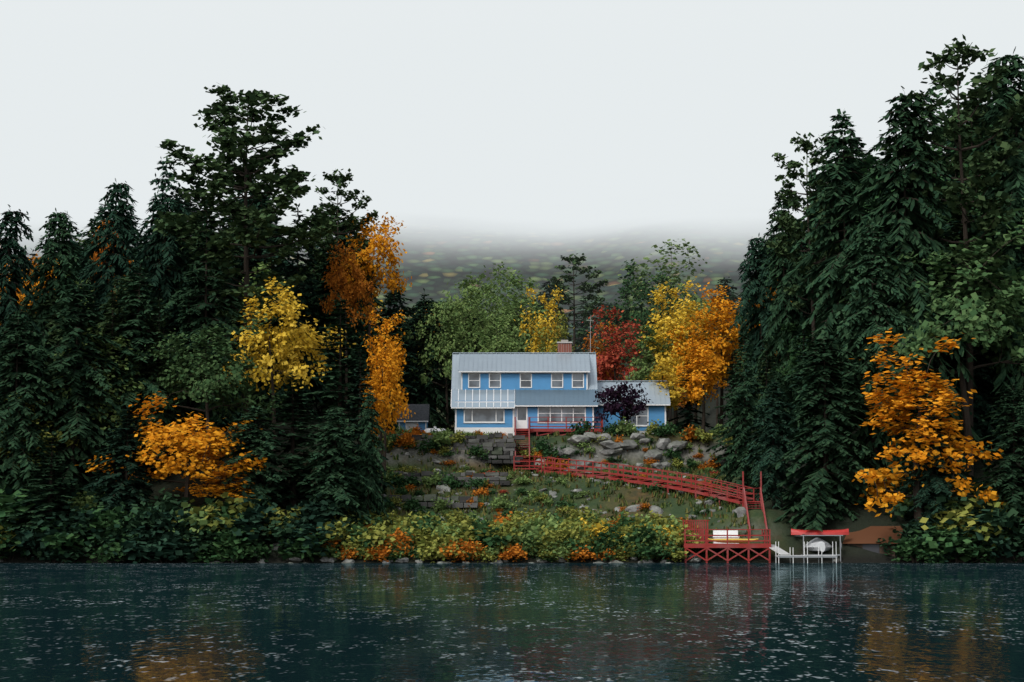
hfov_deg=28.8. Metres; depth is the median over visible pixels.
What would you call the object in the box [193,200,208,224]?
conifer tree
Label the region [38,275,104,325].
oval tree
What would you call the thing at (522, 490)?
shrub
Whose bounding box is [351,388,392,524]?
conifer tree
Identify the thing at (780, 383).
conifer tree
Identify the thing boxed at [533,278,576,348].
woods tree
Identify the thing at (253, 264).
conifer tree
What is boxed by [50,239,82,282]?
conifer tree
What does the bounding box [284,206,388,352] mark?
conifer tree
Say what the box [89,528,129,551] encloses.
shrub
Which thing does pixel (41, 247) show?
conifer tree
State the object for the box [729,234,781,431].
conifer tree
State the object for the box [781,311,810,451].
conifer tree
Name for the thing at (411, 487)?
shrub
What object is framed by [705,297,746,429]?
narrow tree
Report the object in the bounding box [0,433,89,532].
conifer tree
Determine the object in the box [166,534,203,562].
shrub
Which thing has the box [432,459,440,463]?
slope rock
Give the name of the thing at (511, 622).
lake water
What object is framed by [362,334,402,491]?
narrow tree
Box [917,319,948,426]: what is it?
conifer tree
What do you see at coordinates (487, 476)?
stone wall
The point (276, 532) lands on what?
shrub
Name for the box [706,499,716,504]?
slope rock
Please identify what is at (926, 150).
conifer tree
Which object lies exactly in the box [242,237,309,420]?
conifer tree
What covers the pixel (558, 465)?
shrub
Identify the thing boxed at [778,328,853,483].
conifer tree
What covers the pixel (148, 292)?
conifer tree
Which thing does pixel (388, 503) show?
shrub
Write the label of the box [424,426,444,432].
propane tank
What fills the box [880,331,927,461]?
conifer tree
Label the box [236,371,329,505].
conifer tree
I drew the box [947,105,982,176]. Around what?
conifer tree
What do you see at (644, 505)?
shrub
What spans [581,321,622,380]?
oval tree
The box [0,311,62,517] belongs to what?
conifer tree
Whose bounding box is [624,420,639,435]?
shrub
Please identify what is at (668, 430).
shrub
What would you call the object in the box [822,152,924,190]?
oval tree
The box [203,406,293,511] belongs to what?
conifer tree
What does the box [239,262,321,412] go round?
round tree
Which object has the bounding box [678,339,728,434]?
narrow tree
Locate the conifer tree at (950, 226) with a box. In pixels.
[929,208,999,402]
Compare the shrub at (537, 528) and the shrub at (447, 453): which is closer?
the shrub at (537, 528)
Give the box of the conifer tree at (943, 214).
[932,175,968,239]
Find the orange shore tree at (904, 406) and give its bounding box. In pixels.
[849,328,1003,521]
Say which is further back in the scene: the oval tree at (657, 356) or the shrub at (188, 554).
the oval tree at (657, 356)
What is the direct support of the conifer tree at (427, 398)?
on the terrain
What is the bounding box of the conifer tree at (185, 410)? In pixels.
[162,282,218,447]
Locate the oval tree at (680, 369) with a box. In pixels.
[663,310,728,427]
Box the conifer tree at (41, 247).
[34,217,81,252]
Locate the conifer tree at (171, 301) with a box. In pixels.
[152,248,268,431]
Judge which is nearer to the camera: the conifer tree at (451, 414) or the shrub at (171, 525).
the shrub at (171, 525)
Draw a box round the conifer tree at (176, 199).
[142,182,208,240]
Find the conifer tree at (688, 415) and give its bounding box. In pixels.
[668,360,713,434]
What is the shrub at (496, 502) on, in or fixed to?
on the terrain
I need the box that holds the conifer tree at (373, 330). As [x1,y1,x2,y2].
[326,242,378,398]
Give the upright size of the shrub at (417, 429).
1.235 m
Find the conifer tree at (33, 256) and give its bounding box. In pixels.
[21,249,38,307]
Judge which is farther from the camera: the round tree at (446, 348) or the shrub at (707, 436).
the round tree at (446, 348)
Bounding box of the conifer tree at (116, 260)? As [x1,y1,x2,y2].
[75,178,148,342]
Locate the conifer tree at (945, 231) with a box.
[860,225,951,421]
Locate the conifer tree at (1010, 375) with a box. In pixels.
[958,205,1023,444]
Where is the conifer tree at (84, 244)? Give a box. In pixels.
[67,230,97,301]
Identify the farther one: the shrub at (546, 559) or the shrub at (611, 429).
the shrub at (611, 429)
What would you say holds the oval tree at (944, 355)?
on the terrain
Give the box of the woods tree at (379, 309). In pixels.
[372,288,389,344]
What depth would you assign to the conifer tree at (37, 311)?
159.41 m
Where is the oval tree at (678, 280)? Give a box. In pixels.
[615,239,715,417]
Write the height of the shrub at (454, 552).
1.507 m
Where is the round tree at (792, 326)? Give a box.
[761,318,843,379]
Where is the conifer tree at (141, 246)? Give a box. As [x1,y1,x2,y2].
[130,200,197,289]
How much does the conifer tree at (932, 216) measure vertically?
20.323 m
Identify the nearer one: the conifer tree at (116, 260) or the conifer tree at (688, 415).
the conifer tree at (116, 260)
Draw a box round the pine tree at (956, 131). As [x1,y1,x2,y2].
[879,34,1023,435]
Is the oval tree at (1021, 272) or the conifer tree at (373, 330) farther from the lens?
the conifer tree at (373, 330)
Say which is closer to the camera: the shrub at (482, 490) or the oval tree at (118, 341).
the oval tree at (118, 341)
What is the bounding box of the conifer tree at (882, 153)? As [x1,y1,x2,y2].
[870,151,910,191]
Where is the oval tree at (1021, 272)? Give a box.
[964,188,1023,321]
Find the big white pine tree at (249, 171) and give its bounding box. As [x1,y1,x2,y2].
[145,83,348,437]
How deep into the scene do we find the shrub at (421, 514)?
145.43 m
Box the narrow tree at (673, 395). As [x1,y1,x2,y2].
[643,360,685,423]
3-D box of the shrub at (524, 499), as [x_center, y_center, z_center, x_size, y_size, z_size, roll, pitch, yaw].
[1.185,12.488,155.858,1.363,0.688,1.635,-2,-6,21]
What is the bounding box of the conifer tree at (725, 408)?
[717,212,802,425]
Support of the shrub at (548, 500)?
on the terrain
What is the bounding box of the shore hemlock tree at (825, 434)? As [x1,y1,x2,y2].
[768,332,878,534]
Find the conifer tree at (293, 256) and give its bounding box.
[222,182,310,266]
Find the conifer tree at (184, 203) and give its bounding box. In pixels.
[173,194,196,243]
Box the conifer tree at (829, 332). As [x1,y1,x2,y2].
[794,251,862,430]
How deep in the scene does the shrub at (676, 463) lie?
166.77 m
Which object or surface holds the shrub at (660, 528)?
on the terrain
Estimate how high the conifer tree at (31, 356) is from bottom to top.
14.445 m
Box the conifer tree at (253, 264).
[239,202,284,387]
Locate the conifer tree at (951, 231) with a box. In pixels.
[929,217,1004,428]
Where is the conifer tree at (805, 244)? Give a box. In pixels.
[781,238,810,314]
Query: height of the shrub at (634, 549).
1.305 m
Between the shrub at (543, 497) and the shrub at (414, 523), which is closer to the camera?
the shrub at (414, 523)
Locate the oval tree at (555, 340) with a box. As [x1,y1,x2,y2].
[533,310,575,351]
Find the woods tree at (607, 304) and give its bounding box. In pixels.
[591,302,615,348]
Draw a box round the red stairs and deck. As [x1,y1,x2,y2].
[513,417,770,562]
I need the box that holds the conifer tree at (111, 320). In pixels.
[79,288,152,475]
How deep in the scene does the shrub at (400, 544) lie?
140.24 m
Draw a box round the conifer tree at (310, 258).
[281,236,328,392]
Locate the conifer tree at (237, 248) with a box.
[208,213,255,296]
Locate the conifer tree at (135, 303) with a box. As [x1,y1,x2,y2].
[82,259,184,476]
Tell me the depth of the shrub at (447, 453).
166.78 m
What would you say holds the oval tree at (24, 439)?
on the terrain
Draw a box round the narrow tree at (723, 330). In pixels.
[694,282,744,425]
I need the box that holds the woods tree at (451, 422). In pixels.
[445,318,495,430]
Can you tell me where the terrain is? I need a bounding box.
[0,191,1023,562]
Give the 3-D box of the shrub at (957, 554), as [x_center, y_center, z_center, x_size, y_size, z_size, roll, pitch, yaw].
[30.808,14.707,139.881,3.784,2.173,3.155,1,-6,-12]
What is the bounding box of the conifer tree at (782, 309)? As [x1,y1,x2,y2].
[747,181,810,443]
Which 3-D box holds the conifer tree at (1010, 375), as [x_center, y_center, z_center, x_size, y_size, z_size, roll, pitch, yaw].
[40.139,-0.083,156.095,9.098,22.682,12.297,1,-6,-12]
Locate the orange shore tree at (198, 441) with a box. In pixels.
[74,391,266,510]
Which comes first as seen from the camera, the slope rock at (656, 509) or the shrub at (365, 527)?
the shrub at (365, 527)
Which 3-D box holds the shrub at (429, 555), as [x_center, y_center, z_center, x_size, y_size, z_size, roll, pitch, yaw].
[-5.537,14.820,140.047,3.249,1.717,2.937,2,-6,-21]
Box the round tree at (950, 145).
[924,118,1009,207]
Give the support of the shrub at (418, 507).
on the terrain
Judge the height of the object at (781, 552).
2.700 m
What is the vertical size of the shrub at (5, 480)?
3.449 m
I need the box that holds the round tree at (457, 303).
[427,259,529,362]
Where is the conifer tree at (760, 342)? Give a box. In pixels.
[753,292,811,421]
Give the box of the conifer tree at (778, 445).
[741,380,804,508]
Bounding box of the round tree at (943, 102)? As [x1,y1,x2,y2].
[905,70,1016,184]
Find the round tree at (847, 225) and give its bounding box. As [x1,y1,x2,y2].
[776,196,939,282]
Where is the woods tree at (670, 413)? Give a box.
[649,360,706,419]
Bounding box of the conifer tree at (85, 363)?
[56,311,104,474]
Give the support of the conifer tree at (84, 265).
on the terrain
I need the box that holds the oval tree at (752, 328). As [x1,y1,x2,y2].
[731,299,776,384]
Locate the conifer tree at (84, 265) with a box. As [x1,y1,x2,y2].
[74,250,102,324]
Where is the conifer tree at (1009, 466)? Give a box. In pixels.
[973,380,1023,516]
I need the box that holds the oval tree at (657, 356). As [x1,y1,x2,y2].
[638,276,719,433]
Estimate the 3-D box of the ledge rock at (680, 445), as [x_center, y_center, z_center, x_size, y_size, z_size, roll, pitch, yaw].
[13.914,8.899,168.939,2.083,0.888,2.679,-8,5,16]
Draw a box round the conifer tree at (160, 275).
[132,157,199,402]
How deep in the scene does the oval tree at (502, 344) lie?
196.47 m
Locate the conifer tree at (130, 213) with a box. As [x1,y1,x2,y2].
[82,206,145,262]
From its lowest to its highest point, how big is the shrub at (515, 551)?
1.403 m
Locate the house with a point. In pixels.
(544, 392)
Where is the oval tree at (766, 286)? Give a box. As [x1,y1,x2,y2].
[734,239,806,325]
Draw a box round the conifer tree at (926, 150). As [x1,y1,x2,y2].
[884,119,946,177]
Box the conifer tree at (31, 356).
[0,311,54,477]
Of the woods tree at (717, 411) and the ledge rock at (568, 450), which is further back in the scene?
the woods tree at (717, 411)
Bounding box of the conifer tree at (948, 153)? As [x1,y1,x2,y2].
[937,141,958,181]
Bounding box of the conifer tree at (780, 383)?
[761,359,793,459]
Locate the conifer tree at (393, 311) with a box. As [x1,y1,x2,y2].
[371,267,422,432]
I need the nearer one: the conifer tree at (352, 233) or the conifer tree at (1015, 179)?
the conifer tree at (1015, 179)
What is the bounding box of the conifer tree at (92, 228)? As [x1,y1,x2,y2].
[74,216,112,262]
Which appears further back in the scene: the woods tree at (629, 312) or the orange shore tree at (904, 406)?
the woods tree at (629, 312)
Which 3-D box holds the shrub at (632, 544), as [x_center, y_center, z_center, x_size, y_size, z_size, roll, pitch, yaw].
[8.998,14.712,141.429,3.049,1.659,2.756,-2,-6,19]
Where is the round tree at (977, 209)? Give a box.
[940,173,1011,399]
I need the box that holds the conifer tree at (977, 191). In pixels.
[948,181,983,225]
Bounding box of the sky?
[0,0,1023,209]
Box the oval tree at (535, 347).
[513,285,563,351]
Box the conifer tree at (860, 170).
[841,159,872,183]
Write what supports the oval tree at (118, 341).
on the terrain
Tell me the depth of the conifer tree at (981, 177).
183.00 m
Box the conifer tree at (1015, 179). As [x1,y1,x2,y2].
[948,47,1023,458]
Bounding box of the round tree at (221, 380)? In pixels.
[120,306,293,476]
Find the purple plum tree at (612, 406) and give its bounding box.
[593,377,652,422]
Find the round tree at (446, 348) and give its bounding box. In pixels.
[398,288,480,429]
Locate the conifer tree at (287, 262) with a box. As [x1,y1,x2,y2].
[231,195,306,370]
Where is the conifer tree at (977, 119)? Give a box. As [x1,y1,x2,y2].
[970,103,984,145]
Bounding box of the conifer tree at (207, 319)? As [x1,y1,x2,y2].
[161,197,245,451]
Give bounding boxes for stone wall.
[378,433,523,463]
[379,495,484,507]
[388,471,506,485]
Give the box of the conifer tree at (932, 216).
[888,198,946,300]
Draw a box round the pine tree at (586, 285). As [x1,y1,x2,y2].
[543,253,608,351]
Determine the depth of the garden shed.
186.25 m
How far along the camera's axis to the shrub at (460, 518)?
146.33 m
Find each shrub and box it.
[0,478,33,499]
[0,486,46,528]
[0,511,32,550]
[0,523,35,561]
[0,525,27,559]
[1,523,45,559]
[3,474,90,511]
[15,505,87,546]
[26,511,62,529]
[28,533,85,562]
[30,518,98,555]
[30,523,84,558]
[32,541,91,562]
[34,492,95,512]
[41,504,130,545]
[59,491,104,516]
[59,513,113,553]
[74,503,138,544]
[78,476,154,510]
[86,534,138,562]
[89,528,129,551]
[95,524,154,548]
[96,520,142,546]
[96,522,148,545]
[104,531,169,562]
[108,501,177,540]
[112,523,200,562]
[118,506,182,539]
[136,507,193,547]
[139,488,190,516]
[147,525,184,548]
[161,502,228,545]
[165,462,272,510]
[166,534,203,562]
[167,507,190,533]
[171,492,275,539]
[176,512,220,545]
[182,532,220,559]
[186,497,243,533]
[186,543,222,562]
[198,501,235,522]
[199,514,281,545]
[201,525,274,562]
[210,507,271,542]
[214,539,260,562]
[224,487,292,530]
[224,532,264,559]
[243,522,275,544]
[250,507,300,538]
[259,512,299,546]
[264,528,334,562]
[275,520,345,555]
[283,493,361,528]
[289,506,303,519]
[303,527,342,547]
[315,517,363,550]
[317,545,346,560]
[330,514,353,537]
[335,546,361,559]
[338,521,384,548]
[340,537,371,558]
[341,518,367,539]
[351,545,369,558]
[355,515,383,530]
[357,520,398,550]
[357,523,395,539]
[360,508,383,524]
[363,548,377,560]
[364,545,382,559]
[367,545,388,561]
[375,435,397,448]
[375,544,391,560]
[376,510,408,526]
[376,530,416,557]
[381,545,411,560]
[382,432,400,443]
[382,495,394,509]
[383,472,398,484]
[383,527,414,548]
[386,466,396,471]
[388,470,405,486]
[389,496,404,507]
[390,539,416,555]
[391,529,420,545]
[391,551,406,556]
[392,430,415,449]
[392,511,425,533]
[394,480,408,487]
[394,486,407,494]
[395,424,408,433]
[395,513,434,527]
[398,465,418,471]
[399,524,439,549]
[400,496,420,508]
[401,504,431,511]
[402,512,437,532]
[403,516,442,540]
[403,546,423,559]
[404,473,419,486]
[404,515,426,528]
[405,484,416,491]
[409,424,425,433]
[412,489,424,494]
[413,540,446,562]
[415,437,444,453]
[415,508,437,514]
[415,529,443,550]
[418,468,444,486]
[423,542,441,559]
[429,515,446,523]
[430,428,455,446]
[431,497,452,512]
[431,520,489,545]
[431,523,464,541]
[432,516,460,533]
[435,451,455,456]
[435,540,466,561]
[436,446,452,455]
[436,541,465,560]
[438,472,463,488]
[442,428,454,435]
[443,459,455,464]
[444,507,476,522]
[444,516,459,528]
[447,430,465,442]
[448,538,482,559]
[449,478,461,487]
[451,510,475,528]
[452,544,474,560]
[452,549,473,562]
[463,478,482,488]
[463,496,484,507]
[463,510,492,522]
[463,520,511,551]
[463,542,482,559]
[464,445,488,460]
[467,541,487,559]
[471,477,486,488]
[471,486,488,496]
[472,515,491,532]
[473,547,500,562]
[481,520,523,541]
[481,528,513,552]
[483,524,515,548]
[483,545,503,559]
[488,489,497,493]
[488,494,516,509]
[489,511,512,525]
[490,518,522,541]
[496,508,515,517]
[496,513,527,530]
[497,543,527,561]
[498,464,512,470]
[502,520,537,545]
[503,543,524,559]
[504,508,538,523]
[512,475,532,484]
[513,522,548,544]
[514,446,542,459]
[515,487,527,495]
[518,496,533,503]
[519,516,545,525]
[519,538,542,557]
[520,530,550,555]
[524,508,549,518]
[524,513,545,529]
[527,489,545,497]
[527,540,559,558]
[528,525,560,556]
[530,450,542,459]
[530,511,548,521]
[531,437,548,453]
[531,540,576,560]
[534,492,550,501]
[534,543,551,556]
[535,552,555,561]
[536,456,574,470]
[537,550,558,559]
[538,518,573,539]
[541,497,555,504]
[541,513,565,525]
[542,444,558,459]
[542,512,562,527]
[543,447,569,461]
[545,518,582,537]
[548,527,578,547]
[549,548,568,561]
[552,525,579,543]
[554,505,571,512]
[555,477,567,484]
[555,499,576,508]
[555,520,606,547]
[556,546,584,558]
[558,506,600,521]
[559,526,596,545]
[559,536,590,556]
[564,419,598,434]
[565,544,596,561]
[570,440,591,449]
[572,514,600,524]
[573,543,599,558]
[574,490,589,497]
[582,510,604,519]
[583,446,595,453]
[583,516,610,527]
[584,520,624,546]
[585,528,635,553]
[591,434,607,443]
[591,543,622,561]
[593,537,628,557]
[595,526,630,546]
[597,423,614,433]
[598,547,624,558]
[601,547,628,560]
[604,511,637,532]
[606,422,625,435]
[606,456,621,461]
[607,514,632,527]
[608,511,633,528]
[612,478,626,484]
[614,434,623,442]
[615,416,631,435]
[616,537,649,558]
[617,513,653,530]
[620,523,641,536]
[621,544,652,557]
[622,520,661,548]
[623,542,651,558]
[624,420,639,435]
[624,521,676,545]
[624,544,645,558]
[636,539,683,561]
[637,503,651,510]
[637,544,673,560]
[638,539,667,559]
[639,514,654,522]
[640,545,659,560]
[643,458,658,464]
[643,483,664,491]
[644,510,669,525]
[645,419,666,434]
[649,513,674,530]
[649,525,679,540]
[650,427,663,437]
[650,537,677,556]
[651,421,674,436]
[661,519,691,534]
[661,544,687,561]
[662,447,681,457]
[662,538,680,550]
[663,514,697,533]
[666,524,704,552]
[667,422,680,434]
[668,515,686,529]
[670,452,686,461]
[671,531,703,551]
[672,457,683,468]
[676,467,692,472]
[676,525,704,541]
[679,423,697,442]
[679,427,693,441]
[685,456,696,467]
[688,426,712,443]
[696,464,711,469]
[699,480,716,488]
[699,508,710,513]
[703,456,720,467]
[703,494,720,504]
[708,424,724,435]
[720,437,733,445]
[876,521,945,552]
[884,480,974,524]
[885,534,947,562]
[887,479,951,516]
[895,486,969,516]
[899,520,943,538]
[906,540,943,562]
[913,522,958,559]
[914,519,981,560]
[919,496,1023,546]
[919,542,966,562]
[923,525,997,562]
[929,537,972,562]
[930,468,1007,513]
[930,505,1003,553]
[932,509,969,531]
[935,516,1018,560]
[944,533,984,562]
[955,488,1023,539]
[966,480,1021,514]
[982,527,1023,555]
[983,465,1023,500]
[991,526,1023,562]
[1011,509,1023,541]
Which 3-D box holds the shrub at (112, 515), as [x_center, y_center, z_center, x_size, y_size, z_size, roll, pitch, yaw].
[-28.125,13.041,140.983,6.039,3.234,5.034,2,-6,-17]
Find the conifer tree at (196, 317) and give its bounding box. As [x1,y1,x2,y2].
[159,279,243,418]
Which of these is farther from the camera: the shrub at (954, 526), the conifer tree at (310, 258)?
the conifer tree at (310, 258)
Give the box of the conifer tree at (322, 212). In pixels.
[307,197,326,272]
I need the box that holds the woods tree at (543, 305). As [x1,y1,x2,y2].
[522,303,556,342]
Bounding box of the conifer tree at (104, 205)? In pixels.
[84,199,109,239]
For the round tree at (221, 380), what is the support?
on the terrain
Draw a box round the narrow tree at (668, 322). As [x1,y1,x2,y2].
[653,294,732,423]
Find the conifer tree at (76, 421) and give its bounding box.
[12,276,135,509]
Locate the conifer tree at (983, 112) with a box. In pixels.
[946,110,991,174]
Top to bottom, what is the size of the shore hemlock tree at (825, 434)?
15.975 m
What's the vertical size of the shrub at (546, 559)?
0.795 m
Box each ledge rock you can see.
[535,459,555,464]
[553,447,564,455]
[562,447,575,455]
[567,435,590,444]
[572,460,587,468]
[584,432,597,440]
[596,433,611,442]
[596,463,606,470]
[599,440,620,448]
[616,440,637,449]
[630,433,645,439]
[639,438,650,443]
[644,449,661,461]
[651,462,664,469]
[655,438,670,449]
[661,462,670,467]
[666,441,687,451]
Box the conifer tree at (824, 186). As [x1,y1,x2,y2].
[806,182,831,231]
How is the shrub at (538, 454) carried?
on the terrain
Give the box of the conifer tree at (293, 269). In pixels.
[261,203,331,421]
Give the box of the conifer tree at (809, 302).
[791,261,820,390]
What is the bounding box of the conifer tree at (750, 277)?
[735,245,772,313]
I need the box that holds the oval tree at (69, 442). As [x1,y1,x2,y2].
[40,376,89,477]
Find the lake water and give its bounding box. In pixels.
[0,563,1023,681]
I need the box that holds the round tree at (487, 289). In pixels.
[452,271,545,351]
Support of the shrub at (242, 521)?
on the terrain
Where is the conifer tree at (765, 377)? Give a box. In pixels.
[747,334,780,449]
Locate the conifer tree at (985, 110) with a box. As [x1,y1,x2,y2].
[946,87,1010,152]
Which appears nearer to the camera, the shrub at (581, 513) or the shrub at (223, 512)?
the shrub at (223, 512)
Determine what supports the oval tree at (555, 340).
on the terrain
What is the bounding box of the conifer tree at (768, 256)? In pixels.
[746,234,776,326]
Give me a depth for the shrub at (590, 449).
167.74 m
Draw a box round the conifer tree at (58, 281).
[20,208,83,451]
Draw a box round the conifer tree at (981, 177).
[967,150,1015,201]
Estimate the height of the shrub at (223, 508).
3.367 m
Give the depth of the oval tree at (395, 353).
163.15 m
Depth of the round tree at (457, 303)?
203.84 m
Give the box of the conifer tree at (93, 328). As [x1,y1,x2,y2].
[49,290,110,470]
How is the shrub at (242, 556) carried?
on the terrain
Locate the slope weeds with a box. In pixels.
[343,430,756,560]
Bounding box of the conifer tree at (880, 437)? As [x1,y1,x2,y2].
[827,216,914,496]
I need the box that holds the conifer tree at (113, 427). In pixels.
[86,330,164,467]
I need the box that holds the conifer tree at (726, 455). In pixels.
[706,346,755,469]
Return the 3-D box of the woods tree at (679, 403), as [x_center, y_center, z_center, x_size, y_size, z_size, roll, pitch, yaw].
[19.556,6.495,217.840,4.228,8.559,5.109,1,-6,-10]
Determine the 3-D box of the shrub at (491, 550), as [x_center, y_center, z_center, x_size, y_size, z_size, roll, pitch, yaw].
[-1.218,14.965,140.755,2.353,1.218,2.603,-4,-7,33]
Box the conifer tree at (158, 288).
[146,249,186,365]
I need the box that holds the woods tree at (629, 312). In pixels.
[596,297,654,351]
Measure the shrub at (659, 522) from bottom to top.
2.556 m
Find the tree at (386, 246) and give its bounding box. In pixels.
[326,210,411,391]
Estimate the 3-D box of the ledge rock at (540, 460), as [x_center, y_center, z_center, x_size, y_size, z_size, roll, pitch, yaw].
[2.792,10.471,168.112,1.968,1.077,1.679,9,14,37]
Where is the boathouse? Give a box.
[842,526,902,556]
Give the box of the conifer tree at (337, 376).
[281,293,386,491]
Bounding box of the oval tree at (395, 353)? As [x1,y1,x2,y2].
[360,310,414,470]
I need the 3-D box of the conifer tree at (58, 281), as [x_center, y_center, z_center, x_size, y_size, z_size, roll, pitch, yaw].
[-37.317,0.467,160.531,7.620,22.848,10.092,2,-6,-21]
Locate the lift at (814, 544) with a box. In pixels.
[791,529,848,562]
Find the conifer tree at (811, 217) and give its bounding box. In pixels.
[801,169,870,291]
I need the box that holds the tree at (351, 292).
[319,237,376,419]
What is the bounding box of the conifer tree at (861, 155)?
[851,143,871,170]
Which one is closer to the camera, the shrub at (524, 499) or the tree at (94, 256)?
the shrub at (524, 499)
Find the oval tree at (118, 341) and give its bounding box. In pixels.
[39,325,147,489]
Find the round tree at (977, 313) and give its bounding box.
[839,198,1023,479]
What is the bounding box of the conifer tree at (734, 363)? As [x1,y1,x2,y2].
[723,321,751,409]
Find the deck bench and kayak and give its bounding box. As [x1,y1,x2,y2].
[708,530,757,543]
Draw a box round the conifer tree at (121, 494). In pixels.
[79,405,158,522]
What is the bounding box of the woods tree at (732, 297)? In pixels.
[708,277,742,385]
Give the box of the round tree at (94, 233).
[75,215,138,260]
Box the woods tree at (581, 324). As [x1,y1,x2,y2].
[568,293,600,359]
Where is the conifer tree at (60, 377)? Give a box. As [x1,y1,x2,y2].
[51,311,88,466]
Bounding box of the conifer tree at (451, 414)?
[378,297,454,432]
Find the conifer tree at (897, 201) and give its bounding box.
[819,86,993,492]
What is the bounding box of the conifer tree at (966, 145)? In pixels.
[956,140,974,186]
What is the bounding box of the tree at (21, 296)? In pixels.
[14,251,56,312]
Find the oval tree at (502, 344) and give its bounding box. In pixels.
[469,310,519,351]
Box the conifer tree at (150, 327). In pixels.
[85,275,182,466]
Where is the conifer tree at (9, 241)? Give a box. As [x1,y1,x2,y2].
[0,204,51,452]
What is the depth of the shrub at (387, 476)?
159.92 m
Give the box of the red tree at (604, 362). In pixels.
[582,305,651,380]
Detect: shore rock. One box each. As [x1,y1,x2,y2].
[289,557,302,560]
[320,557,328,561]
[328,556,337,561]
[343,559,354,562]
[395,557,408,562]
[642,559,653,562]
[690,558,700,562]
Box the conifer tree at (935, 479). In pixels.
[895,414,969,529]
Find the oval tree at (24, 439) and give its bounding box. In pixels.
[0,392,60,482]
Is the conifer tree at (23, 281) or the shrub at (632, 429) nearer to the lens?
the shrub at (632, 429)
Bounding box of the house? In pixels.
[451,316,670,435]
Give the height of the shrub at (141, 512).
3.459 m
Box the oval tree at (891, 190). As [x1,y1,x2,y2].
[860,168,943,231]
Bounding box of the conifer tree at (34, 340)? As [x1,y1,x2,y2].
[2,304,52,430]
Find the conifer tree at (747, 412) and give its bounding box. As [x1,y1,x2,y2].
[709,320,784,501]
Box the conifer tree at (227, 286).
[162,247,280,431]
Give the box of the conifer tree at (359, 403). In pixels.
[341,342,395,515]
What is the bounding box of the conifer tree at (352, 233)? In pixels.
[340,211,381,359]
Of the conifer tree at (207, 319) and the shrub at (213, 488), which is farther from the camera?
the conifer tree at (207, 319)
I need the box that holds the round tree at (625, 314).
[592,259,675,379]
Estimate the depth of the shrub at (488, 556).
139.89 m
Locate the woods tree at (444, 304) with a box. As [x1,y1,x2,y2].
[399,293,484,362]
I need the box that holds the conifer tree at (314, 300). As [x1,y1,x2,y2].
[272,241,404,423]
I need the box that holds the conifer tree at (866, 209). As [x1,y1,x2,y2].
[862,172,906,211]
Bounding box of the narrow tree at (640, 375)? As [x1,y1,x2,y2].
[624,323,673,380]
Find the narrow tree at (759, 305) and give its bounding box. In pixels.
[736,289,791,352]
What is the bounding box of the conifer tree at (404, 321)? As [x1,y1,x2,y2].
[371,284,423,429]
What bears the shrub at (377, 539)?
on the terrain
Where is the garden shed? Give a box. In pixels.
[397,404,429,429]
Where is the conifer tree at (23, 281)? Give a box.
[0,266,30,335]
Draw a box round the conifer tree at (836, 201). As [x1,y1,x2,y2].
[781,109,889,447]
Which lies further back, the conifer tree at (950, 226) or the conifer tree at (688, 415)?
the conifer tree at (688, 415)
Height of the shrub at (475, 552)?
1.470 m
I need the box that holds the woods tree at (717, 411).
[698,312,733,426]
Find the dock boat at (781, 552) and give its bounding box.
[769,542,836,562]
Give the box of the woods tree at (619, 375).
[596,303,628,379]
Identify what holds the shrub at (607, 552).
on the terrain
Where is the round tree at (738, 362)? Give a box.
[731,351,750,371]
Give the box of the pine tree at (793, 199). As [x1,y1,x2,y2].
[762,131,852,352]
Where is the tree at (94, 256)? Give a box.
[91,220,133,291]
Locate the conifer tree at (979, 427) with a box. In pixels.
[947,297,1009,455]
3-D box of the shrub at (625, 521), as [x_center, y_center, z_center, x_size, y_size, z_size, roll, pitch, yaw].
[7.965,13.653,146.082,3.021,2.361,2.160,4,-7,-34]
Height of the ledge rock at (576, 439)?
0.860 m
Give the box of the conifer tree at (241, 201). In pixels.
[226,192,284,393]
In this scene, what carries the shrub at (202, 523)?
on the terrain
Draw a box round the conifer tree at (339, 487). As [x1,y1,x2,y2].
[294,405,383,530]
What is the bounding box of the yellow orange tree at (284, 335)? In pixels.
[216,276,355,450]
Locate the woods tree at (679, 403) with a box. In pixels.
[672,386,692,423]
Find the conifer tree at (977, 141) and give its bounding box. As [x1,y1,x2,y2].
[969,131,1001,194]
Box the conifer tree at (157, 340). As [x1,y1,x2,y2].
[138,295,185,474]
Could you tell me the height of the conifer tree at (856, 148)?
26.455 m
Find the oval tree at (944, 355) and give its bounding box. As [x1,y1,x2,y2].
[885,258,958,388]
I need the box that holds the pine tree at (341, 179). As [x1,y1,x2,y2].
[298,168,379,415]
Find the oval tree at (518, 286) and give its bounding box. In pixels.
[477,266,556,351]
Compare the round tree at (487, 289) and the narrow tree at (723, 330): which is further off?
the round tree at (487, 289)
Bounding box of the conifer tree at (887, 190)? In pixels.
[856,166,926,219]
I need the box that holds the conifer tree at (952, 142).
[946,140,970,173]
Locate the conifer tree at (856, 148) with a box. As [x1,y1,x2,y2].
[796,133,878,241]
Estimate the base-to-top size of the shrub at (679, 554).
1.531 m
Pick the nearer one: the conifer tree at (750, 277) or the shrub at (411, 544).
the shrub at (411, 544)
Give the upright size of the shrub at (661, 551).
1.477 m
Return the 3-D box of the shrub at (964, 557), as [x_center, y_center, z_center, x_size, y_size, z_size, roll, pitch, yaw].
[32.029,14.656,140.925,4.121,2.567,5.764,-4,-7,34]
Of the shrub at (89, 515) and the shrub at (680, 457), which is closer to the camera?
the shrub at (89, 515)
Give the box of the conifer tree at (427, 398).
[403,288,453,428]
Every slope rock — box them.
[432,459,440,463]
[436,484,449,491]
[549,490,556,495]
[599,448,622,455]
[625,504,641,511]
[649,505,662,515]
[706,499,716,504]
[732,507,746,517]
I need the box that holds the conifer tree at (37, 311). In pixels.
[27,295,66,419]
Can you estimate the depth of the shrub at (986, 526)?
139.80 m
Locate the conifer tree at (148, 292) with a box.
[141,256,166,365]

